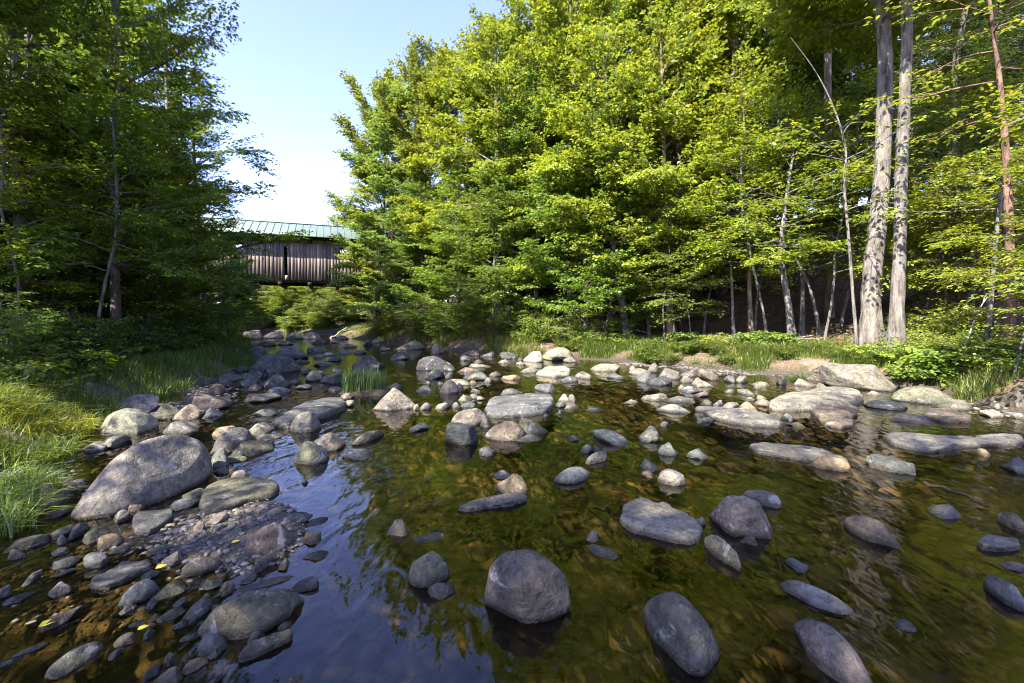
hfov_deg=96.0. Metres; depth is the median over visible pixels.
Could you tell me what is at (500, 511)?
flat rock
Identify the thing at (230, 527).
flat rock
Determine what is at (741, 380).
flat rock
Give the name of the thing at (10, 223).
tree
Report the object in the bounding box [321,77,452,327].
tree
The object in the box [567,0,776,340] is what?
tree
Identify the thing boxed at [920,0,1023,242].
tree
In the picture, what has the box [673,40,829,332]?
tree
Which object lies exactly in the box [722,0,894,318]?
tree
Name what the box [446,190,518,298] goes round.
tree
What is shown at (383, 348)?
flat rock
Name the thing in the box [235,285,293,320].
tree
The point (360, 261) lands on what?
tree
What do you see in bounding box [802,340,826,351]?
weed plant
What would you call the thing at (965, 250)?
sapling
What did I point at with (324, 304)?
shrub
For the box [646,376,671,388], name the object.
flat rock
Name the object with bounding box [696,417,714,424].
flat rock
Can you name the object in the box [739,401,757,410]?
flat rock
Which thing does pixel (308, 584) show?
river rock
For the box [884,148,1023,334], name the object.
sapling
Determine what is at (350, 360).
water
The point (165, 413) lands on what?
flat rock
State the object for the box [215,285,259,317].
tree
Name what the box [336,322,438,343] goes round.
grass
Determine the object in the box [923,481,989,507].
sunken branch
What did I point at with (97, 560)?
river rock
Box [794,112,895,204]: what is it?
tree
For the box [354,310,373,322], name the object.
bushy tree
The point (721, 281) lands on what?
sapling
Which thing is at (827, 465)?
river rock
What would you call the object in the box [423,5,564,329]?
tree
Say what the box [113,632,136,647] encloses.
river rock
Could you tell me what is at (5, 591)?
river rock
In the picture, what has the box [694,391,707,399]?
flat rock
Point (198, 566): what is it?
river rock
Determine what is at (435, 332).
bush
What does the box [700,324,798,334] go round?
fallen branch
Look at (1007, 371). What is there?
grass
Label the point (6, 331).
shrub
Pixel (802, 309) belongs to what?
sapling
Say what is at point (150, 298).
shrub
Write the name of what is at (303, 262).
covered bridge
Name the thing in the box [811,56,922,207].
tree
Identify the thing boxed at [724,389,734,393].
flat rock
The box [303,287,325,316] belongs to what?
bushy tree
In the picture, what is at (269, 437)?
flat rock
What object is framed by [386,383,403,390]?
flat rock
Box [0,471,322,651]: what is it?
gravel
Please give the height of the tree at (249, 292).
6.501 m
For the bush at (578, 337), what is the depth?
17.77 m
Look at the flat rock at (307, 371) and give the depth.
12.28 m
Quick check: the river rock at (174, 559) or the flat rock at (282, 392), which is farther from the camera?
the flat rock at (282, 392)
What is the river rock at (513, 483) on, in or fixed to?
on the water
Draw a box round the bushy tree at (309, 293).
[286,286,323,321]
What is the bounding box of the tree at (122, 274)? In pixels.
[0,101,153,305]
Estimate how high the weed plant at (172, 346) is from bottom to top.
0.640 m
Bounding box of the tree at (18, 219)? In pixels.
[0,0,218,342]
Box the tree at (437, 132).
[393,23,521,320]
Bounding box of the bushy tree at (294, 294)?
[276,290,303,320]
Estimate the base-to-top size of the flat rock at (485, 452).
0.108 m
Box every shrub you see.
[0,265,107,344]
[0,270,132,341]
[0,290,99,374]
[0,305,142,355]
[1,312,102,361]
[1,317,128,360]
[47,270,163,337]
[81,308,200,351]
[81,321,179,354]
[95,289,220,342]
[102,278,198,309]
[132,298,242,342]
[188,298,251,331]
[195,313,239,340]
[207,300,256,334]
[217,305,258,329]
[235,310,266,333]
[250,295,299,326]
[274,313,309,332]
[286,299,310,322]
[296,311,324,328]
[299,289,345,322]
[306,308,345,328]
[337,308,358,323]
[345,310,367,322]
[359,302,394,323]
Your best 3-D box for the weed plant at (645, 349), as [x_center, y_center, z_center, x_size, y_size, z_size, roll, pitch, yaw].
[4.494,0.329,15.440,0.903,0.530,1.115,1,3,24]
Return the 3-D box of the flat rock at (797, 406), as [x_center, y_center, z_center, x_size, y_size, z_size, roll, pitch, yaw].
[5.479,1.060,8.162,3.338,0.348,1.068,-2,4,-33]
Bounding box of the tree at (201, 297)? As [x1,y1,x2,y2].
[177,230,265,343]
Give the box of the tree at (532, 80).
[460,58,591,326]
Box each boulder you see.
[71,434,211,522]
[96,408,158,437]
[198,588,303,644]
[243,522,294,555]
[248,354,300,378]
[373,388,416,422]
[416,356,453,376]
[484,549,569,647]
[642,591,719,682]
[709,495,776,554]
[792,619,871,682]
[819,363,896,401]
[891,386,952,408]
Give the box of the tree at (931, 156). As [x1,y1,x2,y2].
[891,66,976,189]
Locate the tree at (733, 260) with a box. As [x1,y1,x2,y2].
[636,131,815,333]
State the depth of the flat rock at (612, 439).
5.52 m
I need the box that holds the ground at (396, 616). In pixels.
[0,196,1023,682]
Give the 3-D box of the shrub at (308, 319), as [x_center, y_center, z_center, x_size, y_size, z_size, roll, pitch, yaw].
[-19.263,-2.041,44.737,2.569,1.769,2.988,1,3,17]
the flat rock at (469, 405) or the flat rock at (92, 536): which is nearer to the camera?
the flat rock at (92, 536)
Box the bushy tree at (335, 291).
[314,287,348,318]
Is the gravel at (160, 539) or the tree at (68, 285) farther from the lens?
the tree at (68, 285)
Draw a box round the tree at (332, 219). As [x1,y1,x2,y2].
[327,211,342,252]
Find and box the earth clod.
[336,387,389,403]
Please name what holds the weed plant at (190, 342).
on the ground at (396, 616)
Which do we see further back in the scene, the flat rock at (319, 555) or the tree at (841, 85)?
the tree at (841, 85)
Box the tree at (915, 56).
[832,0,1009,218]
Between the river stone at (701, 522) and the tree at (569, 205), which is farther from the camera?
the tree at (569, 205)
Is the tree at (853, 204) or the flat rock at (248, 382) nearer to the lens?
the flat rock at (248, 382)
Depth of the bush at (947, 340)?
10.14 m
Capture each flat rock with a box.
[0,656,22,669]
[2,591,36,606]
[3,534,50,554]
[7,549,27,561]
[10,643,45,658]
[41,605,81,632]
[44,506,71,519]
[49,524,74,543]
[51,547,69,558]
[52,556,80,570]
[52,568,75,576]
[81,527,110,544]
[82,441,107,453]
[90,559,152,592]
[105,434,131,448]
[109,545,130,554]
[113,394,158,412]
[129,619,145,627]
[131,508,173,536]
[141,570,159,580]
[146,544,173,555]
[150,581,185,601]
[154,404,179,421]
[156,606,185,623]
[163,420,200,436]
[170,496,199,514]
[172,404,205,421]
[179,633,196,642]
[182,395,193,403]
[182,488,204,498]
[187,552,203,559]
[192,392,232,410]
[198,477,284,514]
[201,578,224,590]
[202,407,223,420]
[205,384,225,394]
[212,425,234,437]
[213,466,228,475]
[217,379,234,387]
[218,373,240,381]
[220,522,236,531]
[221,531,239,540]
[228,440,274,461]
[228,527,243,532]
[229,456,248,463]
[229,575,295,594]
[230,470,248,477]
[233,366,250,372]
[237,629,295,682]
[240,375,258,388]
[241,393,281,405]
[243,330,262,338]
[245,346,266,356]
[247,384,262,393]
[249,422,274,440]
[252,409,278,418]
[256,342,275,345]
[256,432,284,440]
[261,373,290,390]
[262,332,283,338]
[264,506,282,515]
[268,387,290,398]
[270,397,350,441]
[276,346,308,358]
[277,341,293,344]
[285,332,301,339]
[287,512,312,522]
[290,380,303,385]
[296,359,309,365]
[296,384,311,389]
[299,368,312,376]
[301,531,321,547]
[302,332,320,338]
[302,550,328,560]
[304,517,327,526]
[306,371,325,385]
[307,347,327,352]
[311,340,327,343]
[314,354,324,358]
[314,362,331,366]
[318,372,342,389]
[323,352,333,355]
[328,357,340,362]
[328,387,341,392]
[332,367,343,372]
[336,335,348,338]
[338,350,352,353]
[340,393,354,400]
[342,449,374,463]
[343,344,356,347]
[352,360,384,371]
[352,431,383,448]
[353,350,366,353]
[360,355,377,361]
[371,338,381,342]
[379,346,390,350]
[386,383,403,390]
[390,351,410,362]
[394,340,425,349]
[407,422,429,433]
[412,532,443,543]
[416,385,433,395]
[423,370,444,382]
[434,403,451,411]
[444,365,455,374]
[451,379,470,386]
[454,493,529,532]
[457,367,473,373]
[457,394,471,403]
[460,350,479,355]
[460,355,472,362]
[460,401,475,408]
[462,371,487,384]
[469,364,491,369]
[470,389,480,394]
[470,394,477,400]
[474,359,483,363]
[476,396,484,401]
[479,446,496,458]
[480,351,494,356]
[483,377,491,384]
[483,393,557,427]
[489,371,500,378]
[494,470,509,480]
[498,359,508,363]
[500,352,516,358]
[500,375,521,381]
[500,388,522,394]
[516,434,542,442]
[519,417,548,442]
[520,368,536,374]
[523,351,543,367]
[533,366,570,383]
[535,384,555,395]
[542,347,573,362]
[556,402,565,409]
[560,376,577,384]
[563,357,575,362]
[564,402,578,411]
[565,435,578,441]
[574,371,591,382]
[585,408,601,412]
[585,450,606,467]
[589,544,618,560]
[590,364,620,376]
[593,429,631,450]
[607,374,624,380]
[616,498,706,571]
[623,399,638,405]
[629,368,651,376]
[635,371,653,386]
[638,434,652,443]
[641,393,667,404]
[641,471,653,478]
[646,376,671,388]
[659,368,680,382]
[663,396,695,404]
[680,370,696,380]
[680,376,693,385]
[680,386,698,393]
[683,449,708,462]
[690,377,714,391]
[692,406,788,440]
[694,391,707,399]
[694,413,705,419]
[696,369,719,385]
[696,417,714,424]
[700,399,712,406]
[721,402,739,407]
[724,375,735,384]
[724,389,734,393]
[735,376,747,386]
[737,389,754,398]
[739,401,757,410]
[742,489,780,509]
[743,442,854,483]
[745,397,755,401]
[751,381,770,389]
[752,385,761,390]
[753,399,769,408]
[756,395,766,400]
[761,430,772,436]
[762,386,869,422]
[781,413,796,422]
[792,378,815,389]
[792,422,805,430]
[808,405,858,443]
[834,400,858,412]
[863,399,907,414]
[866,391,881,396]
[876,432,1023,467]
[887,414,942,427]
[894,619,916,632]
[920,407,974,434]
[927,504,963,525]
[932,399,973,410]
[973,534,1020,576]
[975,448,990,458]
[979,409,1003,420]
[991,400,1005,409]
[998,561,1023,572]
[999,457,1023,477]
[1010,413,1023,420]
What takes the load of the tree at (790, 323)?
on the ground at (396, 616)
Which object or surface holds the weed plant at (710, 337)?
on the ground at (396, 616)
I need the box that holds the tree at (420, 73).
[368,29,476,310]
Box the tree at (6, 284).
[0,213,100,321]
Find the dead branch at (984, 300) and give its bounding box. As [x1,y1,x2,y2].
[962,297,987,349]
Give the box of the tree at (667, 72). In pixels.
[548,1,675,330]
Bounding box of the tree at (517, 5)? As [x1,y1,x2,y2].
[430,0,592,325]
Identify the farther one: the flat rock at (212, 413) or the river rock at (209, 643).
the flat rock at (212, 413)
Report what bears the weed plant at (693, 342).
on the ground at (396, 616)
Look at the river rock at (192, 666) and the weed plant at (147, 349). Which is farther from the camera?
the weed plant at (147, 349)
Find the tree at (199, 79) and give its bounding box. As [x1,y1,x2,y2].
[54,0,218,304]
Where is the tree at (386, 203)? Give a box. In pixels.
[373,196,393,295]
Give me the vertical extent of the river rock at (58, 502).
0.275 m
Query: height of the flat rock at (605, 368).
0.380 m
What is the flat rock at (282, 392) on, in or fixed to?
on the ground at (396, 616)
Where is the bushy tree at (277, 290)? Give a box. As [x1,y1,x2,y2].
[263,286,302,323]
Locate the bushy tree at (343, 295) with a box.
[337,287,352,318]
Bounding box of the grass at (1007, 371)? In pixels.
[816,326,1023,397]
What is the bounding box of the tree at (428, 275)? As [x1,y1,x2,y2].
[380,157,508,335]
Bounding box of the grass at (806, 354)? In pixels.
[557,332,905,367]
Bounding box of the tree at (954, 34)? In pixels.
[892,0,1023,182]
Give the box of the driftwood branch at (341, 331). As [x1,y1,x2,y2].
[330,327,351,337]
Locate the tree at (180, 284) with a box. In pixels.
[46,130,254,337]
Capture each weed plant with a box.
[0,357,71,382]
[0,360,92,393]
[36,349,117,379]
[62,341,143,366]
[107,342,161,362]
[150,340,195,354]
[152,329,213,353]
[164,335,203,352]
[555,340,574,349]
[565,341,583,350]
[581,328,616,342]
[595,330,642,342]
[633,343,657,355]
[636,337,667,345]
[636,349,658,357]
[637,351,662,363]
[651,331,704,344]
[663,351,688,361]
[664,342,683,352]
[676,339,702,354]
[681,340,703,353]
[695,339,725,352]
[698,332,731,344]
[699,338,732,349]
[713,351,740,365]
[724,330,766,348]
[738,330,781,344]
[740,332,804,346]
[769,344,799,358]
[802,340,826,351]
[817,340,848,348]
[831,342,891,355]
[831,348,861,357]
[843,341,913,365]
[879,359,931,380]
[894,342,969,360]
[894,354,956,381]
[895,348,1016,386]
[912,344,983,355]
[942,350,1021,376]
[943,339,1023,367]
[950,349,984,370]
[955,351,1022,374]
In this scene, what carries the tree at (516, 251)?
on the ground at (396, 616)
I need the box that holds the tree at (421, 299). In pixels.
[402,259,459,310]
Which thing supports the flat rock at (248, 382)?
on the ground at (396, 616)
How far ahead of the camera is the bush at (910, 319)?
11.97 m
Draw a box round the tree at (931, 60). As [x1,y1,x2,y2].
[840,7,957,190]
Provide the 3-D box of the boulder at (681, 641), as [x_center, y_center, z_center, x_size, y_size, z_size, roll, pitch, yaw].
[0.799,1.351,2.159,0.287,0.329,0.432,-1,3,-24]
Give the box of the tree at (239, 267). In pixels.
[101,78,282,330]
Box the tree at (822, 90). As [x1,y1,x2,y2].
[729,23,855,229]
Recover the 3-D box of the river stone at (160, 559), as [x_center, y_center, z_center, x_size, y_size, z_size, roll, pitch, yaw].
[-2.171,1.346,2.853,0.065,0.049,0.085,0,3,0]
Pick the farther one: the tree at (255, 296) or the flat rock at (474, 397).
the tree at (255, 296)
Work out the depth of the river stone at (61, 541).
3.06 m
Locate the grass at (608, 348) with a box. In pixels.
[554,336,908,371]
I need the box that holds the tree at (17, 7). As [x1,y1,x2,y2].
[0,0,168,274]
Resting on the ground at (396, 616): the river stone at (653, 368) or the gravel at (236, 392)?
the gravel at (236, 392)
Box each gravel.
[0,360,1023,653]
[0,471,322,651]
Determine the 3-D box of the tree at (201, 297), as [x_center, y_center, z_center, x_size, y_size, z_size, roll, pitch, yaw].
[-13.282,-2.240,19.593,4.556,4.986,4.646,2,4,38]
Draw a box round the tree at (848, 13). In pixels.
[769,0,984,356]
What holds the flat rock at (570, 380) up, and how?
on the water
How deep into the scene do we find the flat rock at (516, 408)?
7.24 m
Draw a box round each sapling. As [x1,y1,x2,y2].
[557,248,667,334]
[608,200,719,341]
[635,249,743,331]
[656,152,786,337]
[662,125,852,330]
[664,73,912,332]
[677,82,868,332]
[714,77,874,334]
[742,209,832,335]
[747,131,949,340]
[761,61,1003,326]
[768,37,942,347]
[830,51,1023,319]
[850,36,1023,328]
[863,101,1023,343]
[882,213,1023,332]
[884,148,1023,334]
[884,167,1023,323]
[915,212,1023,379]
[917,99,1023,297]
[918,77,1023,309]
[919,142,1023,300]
[920,115,1023,302]
[930,207,1023,294]
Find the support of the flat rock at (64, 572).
on the ground at (396, 616)
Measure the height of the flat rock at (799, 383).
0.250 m
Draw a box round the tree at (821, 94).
[776,60,892,221]
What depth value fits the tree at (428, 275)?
22.52 m
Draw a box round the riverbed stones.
[209,369,1023,682]
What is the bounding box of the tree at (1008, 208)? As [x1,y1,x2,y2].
[863,0,1023,351]
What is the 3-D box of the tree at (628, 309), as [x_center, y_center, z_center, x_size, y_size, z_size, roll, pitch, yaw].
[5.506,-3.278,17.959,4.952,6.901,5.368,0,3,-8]
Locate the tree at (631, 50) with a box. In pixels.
[584,0,682,251]
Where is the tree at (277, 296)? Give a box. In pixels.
[262,286,307,315]
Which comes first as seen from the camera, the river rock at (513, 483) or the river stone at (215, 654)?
the river stone at (215, 654)
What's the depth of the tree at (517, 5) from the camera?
21.98 m
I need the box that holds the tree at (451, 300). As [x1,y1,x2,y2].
[435,256,474,303]
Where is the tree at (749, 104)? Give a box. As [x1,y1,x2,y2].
[675,23,821,258]
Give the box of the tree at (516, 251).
[479,224,541,297]
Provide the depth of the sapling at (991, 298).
9.65 m
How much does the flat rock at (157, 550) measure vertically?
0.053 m
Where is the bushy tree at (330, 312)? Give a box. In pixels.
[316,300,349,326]
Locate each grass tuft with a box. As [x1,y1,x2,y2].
[0,376,72,421]
[0,383,107,443]
[0,417,109,472]
[0,452,87,512]
[0,471,87,543]
[31,378,123,416]
[776,371,816,390]
[946,362,1019,402]
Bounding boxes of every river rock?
[0,585,11,600]
[20,569,42,587]
[34,483,68,510]
[44,641,103,682]
[48,581,72,599]
[67,523,90,543]
[83,551,108,571]
[97,533,124,550]
[113,509,132,525]
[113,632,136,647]
[117,579,159,609]
[118,603,136,616]
[128,504,144,514]
[142,663,162,682]
[153,666,185,682]
[160,550,185,568]
[171,620,187,630]
[180,557,222,578]
[181,656,207,676]
[183,596,211,631]
[197,633,227,661]
[208,512,228,524]
[209,427,255,458]
[211,447,229,479]
[240,572,256,586]
[247,631,266,643]
[253,555,273,576]
[261,367,276,379]
[284,674,303,682]
[290,411,320,443]
[291,576,318,593]
[294,441,328,475]
[314,433,345,455]
[385,519,408,540]
[408,551,449,598]
[428,583,455,600]
[439,380,459,401]
[445,422,478,457]
[451,408,489,431]
[485,421,526,448]
[496,474,526,494]
[554,466,590,486]
[638,426,660,444]
[640,459,657,474]
[655,404,690,415]
[657,442,677,460]
[657,469,686,489]
[703,535,740,572]
[740,536,757,546]
[781,580,852,615]
[784,558,808,575]
[806,456,849,474]
[843,516,901,554]
[865,454,915,479]
[983,576,1023,614]
[995,512,1023,537]
[1000,385,1023,407]
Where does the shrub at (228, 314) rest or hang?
on the ground at (396, 616)
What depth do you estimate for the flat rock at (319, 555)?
2.88 m
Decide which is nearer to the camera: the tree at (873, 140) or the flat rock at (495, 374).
the flat rock at (495, 374)
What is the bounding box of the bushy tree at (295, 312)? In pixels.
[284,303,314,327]
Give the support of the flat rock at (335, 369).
on the water
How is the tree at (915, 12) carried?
on the ground at (396, 616)
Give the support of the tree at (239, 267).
on the ground at (396, 616)
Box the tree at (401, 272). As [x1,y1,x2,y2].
[355,204,421,314]
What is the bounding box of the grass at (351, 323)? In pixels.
[252,319,364,334]
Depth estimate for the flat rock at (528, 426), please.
5.96 m
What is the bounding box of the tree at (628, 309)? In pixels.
[587,168,709,337]
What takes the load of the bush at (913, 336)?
on the ground at (396, 616)
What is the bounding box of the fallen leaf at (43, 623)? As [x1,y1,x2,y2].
[38,619,54,626]
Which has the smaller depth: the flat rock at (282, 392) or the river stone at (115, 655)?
the river stone at (115, 655)
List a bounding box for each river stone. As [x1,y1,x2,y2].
[56,535,67,546]
[108,648,121,661]
[143,628,155,641]
[145,600,158,609]
[152,553,167,564]
[164,652,177,669]
[172,596,187,607]
[187,514,199,520]
[193,521,204,532]
[207,648,220,660]
[213,523,227,533]
[220,580,234,596]
[221,586,237,596]
[277,621,291,631]
[278,558,289,571]
[345,400,355,408]
[364,340,371,345]
[413,404,419,412]
[419,402,431,412]
[431,343,444,353]
[445,374,451,379]
[452,402,459,409]
[457,383,463,392]
[470,380,476,387]
[480,418,490,432]
[558,394,569,403]
[568,394,575,402]
[581,444,593,456]
[586,530,598,543]
[648,363,658,377]
[660,421,668,427]
[677,385,683,392]
[696,517,705,526]
[713,400,722,406]
[776,378,785,387]
[815,382,825,387]
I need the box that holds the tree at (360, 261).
[323,66,433,336]
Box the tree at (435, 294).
[362,178,472,325]
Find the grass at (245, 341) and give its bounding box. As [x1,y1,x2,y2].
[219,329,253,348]
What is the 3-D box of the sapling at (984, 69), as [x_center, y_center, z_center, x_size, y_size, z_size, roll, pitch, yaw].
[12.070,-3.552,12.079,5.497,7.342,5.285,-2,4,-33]
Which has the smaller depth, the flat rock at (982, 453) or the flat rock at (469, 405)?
the flat rock at (982, 453)
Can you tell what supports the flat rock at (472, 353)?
on the ground at (396, 616)
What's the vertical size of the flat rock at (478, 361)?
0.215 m
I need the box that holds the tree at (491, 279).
[421,150,550,331]
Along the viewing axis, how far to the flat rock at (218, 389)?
8.91 m
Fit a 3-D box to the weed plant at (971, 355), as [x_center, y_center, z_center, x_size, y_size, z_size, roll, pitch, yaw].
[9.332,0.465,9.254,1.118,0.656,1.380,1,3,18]
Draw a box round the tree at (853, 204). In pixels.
[808,5,970,217]
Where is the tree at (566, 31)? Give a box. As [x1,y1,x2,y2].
[541,0,739,306]
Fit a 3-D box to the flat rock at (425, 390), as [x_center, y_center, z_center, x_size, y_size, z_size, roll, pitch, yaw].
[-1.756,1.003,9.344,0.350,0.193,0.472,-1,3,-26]
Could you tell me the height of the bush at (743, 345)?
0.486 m
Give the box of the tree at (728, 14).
[647,0,864,294]
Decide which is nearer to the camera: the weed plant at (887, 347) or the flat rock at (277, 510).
the flat rock at (277, 510)
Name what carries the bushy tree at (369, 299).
on the ground at (396, 616)
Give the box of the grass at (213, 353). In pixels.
[0,334,260,422]
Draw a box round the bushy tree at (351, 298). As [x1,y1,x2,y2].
[343,291,367,318]
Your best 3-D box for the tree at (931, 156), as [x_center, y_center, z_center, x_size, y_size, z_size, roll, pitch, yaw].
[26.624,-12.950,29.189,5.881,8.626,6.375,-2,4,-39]
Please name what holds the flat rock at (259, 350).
on the ground at (396, 616)
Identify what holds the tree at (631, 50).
on the ground at (396, 616)
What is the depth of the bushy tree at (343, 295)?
49.74 m
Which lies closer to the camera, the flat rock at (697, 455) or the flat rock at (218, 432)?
the flat rock at (697, 455)
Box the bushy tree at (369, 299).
[357,291,380,316]
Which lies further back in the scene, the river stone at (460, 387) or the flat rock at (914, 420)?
the river stone at (460, 387)
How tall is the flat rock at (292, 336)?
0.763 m
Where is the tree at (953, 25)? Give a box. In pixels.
[922,3,1021,85]
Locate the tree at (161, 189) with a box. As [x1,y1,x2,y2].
[0,82,245,346]
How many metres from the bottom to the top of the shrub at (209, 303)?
1.932 m
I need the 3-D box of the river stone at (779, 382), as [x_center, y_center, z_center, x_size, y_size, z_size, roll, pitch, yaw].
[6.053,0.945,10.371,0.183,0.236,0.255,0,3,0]
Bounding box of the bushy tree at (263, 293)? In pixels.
[250,285,279,326]
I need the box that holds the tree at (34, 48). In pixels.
[0,14,75,183]
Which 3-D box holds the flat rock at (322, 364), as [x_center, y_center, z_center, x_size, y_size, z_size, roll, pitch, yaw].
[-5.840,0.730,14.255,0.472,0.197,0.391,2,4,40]
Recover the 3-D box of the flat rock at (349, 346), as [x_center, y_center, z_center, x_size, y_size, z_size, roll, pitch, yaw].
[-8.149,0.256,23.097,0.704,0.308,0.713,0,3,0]
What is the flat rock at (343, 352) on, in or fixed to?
on the water
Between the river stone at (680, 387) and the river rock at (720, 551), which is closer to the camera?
the river rock at (720, 551)
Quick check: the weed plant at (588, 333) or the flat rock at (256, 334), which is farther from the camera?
the flat rock at (256, 334)
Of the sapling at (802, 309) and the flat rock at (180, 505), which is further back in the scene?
the sapling at (802, 309)
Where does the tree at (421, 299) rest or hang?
on the ground at (396, 616)
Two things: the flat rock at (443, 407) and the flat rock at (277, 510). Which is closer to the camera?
the flat rock at (277, 510)
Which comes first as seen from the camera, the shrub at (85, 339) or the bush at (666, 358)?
the shrub at (85, 339)
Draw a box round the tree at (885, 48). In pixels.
[741,0,993,345]
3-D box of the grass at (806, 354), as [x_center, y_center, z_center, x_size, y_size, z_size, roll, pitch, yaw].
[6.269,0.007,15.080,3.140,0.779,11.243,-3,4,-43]
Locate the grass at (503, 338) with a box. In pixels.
[398,325,584,355]
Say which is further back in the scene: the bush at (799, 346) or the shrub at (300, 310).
the shrub at (300, 310)
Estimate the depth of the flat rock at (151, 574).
2.66 m
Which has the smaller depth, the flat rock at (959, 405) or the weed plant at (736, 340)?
the flat rock at (959, 405)
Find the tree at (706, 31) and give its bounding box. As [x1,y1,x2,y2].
[601,0,762,324]
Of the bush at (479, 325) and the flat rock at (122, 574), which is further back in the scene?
the bush at (479, 325)
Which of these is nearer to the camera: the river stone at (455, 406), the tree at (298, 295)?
the river stone at (455, 406)
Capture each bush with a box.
[360,315,385,334]
[361,306,408,332]
[370,310,411,335]
[386,300,444,337]
[410,302,466,340]
[434,305,485,338]
[458,313,504,336]
[486,298,544,334]
[506,326,544,342]
[513,310,566,341]
[537,312,599,345]
[560,324,612,341]
[580,338,600,348]
[651,352,685,364]
[692,339,717,351]
[704,341,734,354]
[734,341,758,353]
[787,339,826,353]
[789,341,819,352]
[818,343,848,357]
[842,346,898,364]
[847,323,938,347]
[870,328,959,354]
[883,307,969,336]
[897,330,983,353]
[903,330,1021,350]
[906,297,1017,337]
[947,320,1023,350]
[969,334,1023,366]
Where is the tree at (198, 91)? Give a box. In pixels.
[8,0,312,335]
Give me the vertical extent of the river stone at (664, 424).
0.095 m
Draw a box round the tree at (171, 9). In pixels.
[0,0,244,335]
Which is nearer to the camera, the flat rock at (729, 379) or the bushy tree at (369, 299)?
the flat rock at (729, 379)
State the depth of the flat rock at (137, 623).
2.25 m
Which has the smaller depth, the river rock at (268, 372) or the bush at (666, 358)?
the river rock at (268, 372)
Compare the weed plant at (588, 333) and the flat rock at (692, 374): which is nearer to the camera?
the flat rock at (692, 374)
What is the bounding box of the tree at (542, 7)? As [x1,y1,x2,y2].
[488,0,661,327]
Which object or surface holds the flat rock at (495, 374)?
on the water
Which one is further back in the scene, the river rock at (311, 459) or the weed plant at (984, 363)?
the weed plant at (984, 363)
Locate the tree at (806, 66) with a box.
[678,0,873,273]
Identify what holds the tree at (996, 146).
on the ground at (396, 616)
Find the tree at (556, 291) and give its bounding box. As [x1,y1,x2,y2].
[534,1,583,296]
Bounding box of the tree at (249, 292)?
[185,232,266,324]
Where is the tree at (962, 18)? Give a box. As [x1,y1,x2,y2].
[848,0,1023,268]
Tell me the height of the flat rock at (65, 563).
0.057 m
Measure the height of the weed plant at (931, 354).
0.747 m
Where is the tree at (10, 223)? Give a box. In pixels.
[0,110,97,299]
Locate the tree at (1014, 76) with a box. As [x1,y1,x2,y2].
[940,0,1023,156]
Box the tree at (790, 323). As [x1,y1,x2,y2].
[720,97,894,339]
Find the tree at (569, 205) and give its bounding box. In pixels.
[528,5,702,338]
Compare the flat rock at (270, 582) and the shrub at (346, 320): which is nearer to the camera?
the flat rock at (270, 582)
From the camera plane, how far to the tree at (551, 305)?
17.43 m
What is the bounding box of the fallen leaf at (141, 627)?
[137,625,148,629]
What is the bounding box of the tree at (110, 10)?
[0,0,230,308]
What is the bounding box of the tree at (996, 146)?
[975,103,1021,196]
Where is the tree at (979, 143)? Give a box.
[924,0,1023,158]
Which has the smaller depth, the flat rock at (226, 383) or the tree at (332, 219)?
the flat rock at (226, 383)
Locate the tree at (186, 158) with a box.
[0,1,209,309]
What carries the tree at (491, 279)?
on the ground at (396, 616)
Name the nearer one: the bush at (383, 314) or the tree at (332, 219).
the bush at (383, 314)
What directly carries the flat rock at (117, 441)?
on the ground at (396, 616)
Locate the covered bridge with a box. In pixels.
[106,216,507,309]
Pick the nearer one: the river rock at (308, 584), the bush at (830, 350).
the river rock at (308, 584)
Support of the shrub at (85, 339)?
on the ground at (396, 616)
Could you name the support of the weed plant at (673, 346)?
on the ground at (396, 616)
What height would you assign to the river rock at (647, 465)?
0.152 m
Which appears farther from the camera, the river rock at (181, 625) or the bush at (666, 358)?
the bush at (666, 358)
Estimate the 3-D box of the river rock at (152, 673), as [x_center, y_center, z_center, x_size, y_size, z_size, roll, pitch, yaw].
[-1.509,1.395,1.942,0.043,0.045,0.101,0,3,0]
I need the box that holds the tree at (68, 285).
[0,109,127,349]
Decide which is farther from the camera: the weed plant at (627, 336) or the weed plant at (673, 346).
the weed plant at (627, 336)
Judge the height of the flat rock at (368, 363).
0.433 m
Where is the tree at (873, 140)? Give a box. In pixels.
[835,4,942,204]
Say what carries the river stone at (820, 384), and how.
on the water
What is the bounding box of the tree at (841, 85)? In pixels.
[739,16,898,239]
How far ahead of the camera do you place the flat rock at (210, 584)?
2.57 m
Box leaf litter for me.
[9,245,1023,347]
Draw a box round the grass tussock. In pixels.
[338,364,389,392]
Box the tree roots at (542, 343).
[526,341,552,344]
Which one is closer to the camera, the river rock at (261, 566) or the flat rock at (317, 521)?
the river rock at (261, 566)
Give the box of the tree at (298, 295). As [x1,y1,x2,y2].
[272,286,322,320]
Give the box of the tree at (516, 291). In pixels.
[458,14,551,302]
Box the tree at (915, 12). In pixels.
[913,1,1023,113]
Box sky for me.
[4,0,1023,302]
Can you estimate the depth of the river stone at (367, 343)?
24.47 m
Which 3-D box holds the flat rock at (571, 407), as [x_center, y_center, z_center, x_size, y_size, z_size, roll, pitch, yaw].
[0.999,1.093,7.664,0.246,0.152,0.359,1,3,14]
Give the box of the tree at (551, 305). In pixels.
[512,101,665,336]
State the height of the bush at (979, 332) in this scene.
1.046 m
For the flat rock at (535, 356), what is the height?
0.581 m
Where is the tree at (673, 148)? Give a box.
[615,27,700,251]
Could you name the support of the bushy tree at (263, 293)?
on the ground at (396, 616)
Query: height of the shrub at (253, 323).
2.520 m

